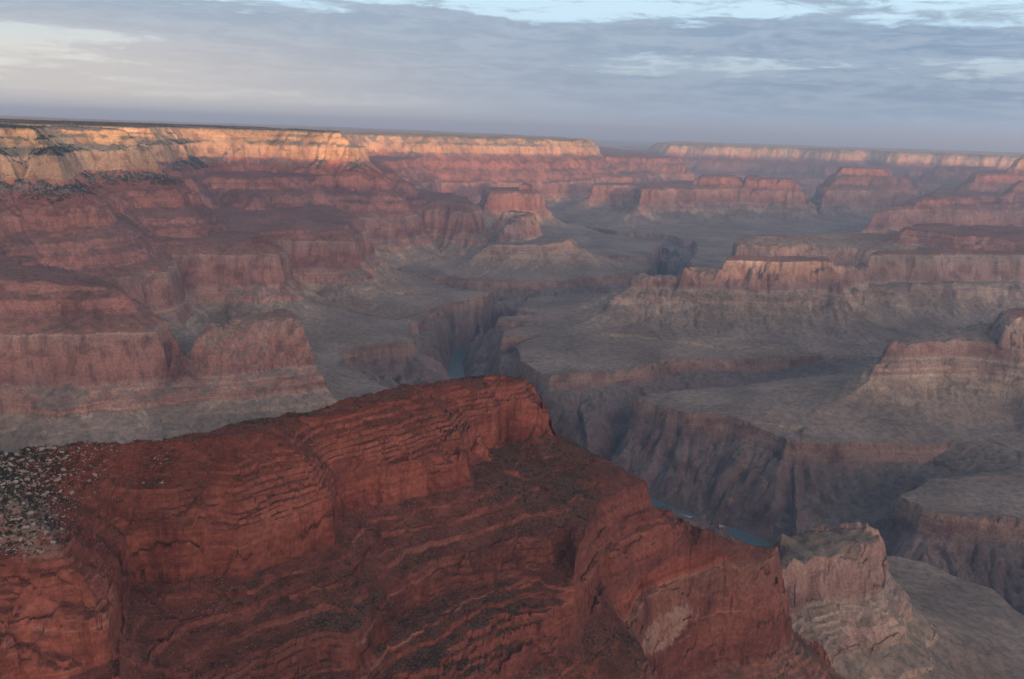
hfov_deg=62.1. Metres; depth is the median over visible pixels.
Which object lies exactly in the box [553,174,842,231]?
butte
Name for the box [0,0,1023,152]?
sky
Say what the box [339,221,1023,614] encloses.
gorge
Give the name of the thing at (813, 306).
mesa
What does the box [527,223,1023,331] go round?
mesa
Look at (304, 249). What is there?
canyon wall
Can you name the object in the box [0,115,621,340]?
canyon rim
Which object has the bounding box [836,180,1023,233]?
ridge
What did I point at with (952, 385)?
butte
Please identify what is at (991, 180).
butte
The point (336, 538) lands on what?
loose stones
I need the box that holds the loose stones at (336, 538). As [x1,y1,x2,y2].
[0,376,837,678]
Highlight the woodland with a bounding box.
[0,118,379,202]
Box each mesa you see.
[512,245,1023,357]
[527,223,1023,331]
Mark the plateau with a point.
(997, 499)
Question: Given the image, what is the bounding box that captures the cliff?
[777,521,1023,678]
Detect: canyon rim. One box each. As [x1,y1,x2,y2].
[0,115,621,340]
[593,140,1023,191]
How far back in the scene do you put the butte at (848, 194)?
11631.07 m
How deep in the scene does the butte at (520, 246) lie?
6233.51 m
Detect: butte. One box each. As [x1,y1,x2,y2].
[424,210,649,307]
[475,183,601,233]
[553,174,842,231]
[702,307,1023,481]
[810,166,921,221]
[911,166,995,195]
[933,154,1023,191]
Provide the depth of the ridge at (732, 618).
995.82 m
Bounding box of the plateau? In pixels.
[413,192,1023,526]
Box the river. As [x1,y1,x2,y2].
[448,346,771,546]
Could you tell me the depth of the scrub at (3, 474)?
810.84 m
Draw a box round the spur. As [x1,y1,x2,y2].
[0,257,389,452]
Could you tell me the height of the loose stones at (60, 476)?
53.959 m
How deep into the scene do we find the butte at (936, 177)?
14135.65 m
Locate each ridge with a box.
[0,374,845,678]
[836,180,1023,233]
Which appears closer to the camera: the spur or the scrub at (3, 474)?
the scrub at (3, 474)
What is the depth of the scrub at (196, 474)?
1030.90 m
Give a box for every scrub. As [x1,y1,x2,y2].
[0,439,166,556]
[1,374,809,678]
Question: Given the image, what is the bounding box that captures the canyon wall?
[110,146,695,355]
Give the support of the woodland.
on the canyon rim at (101, 235)
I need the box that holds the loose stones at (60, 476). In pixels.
[0,440,166,556]

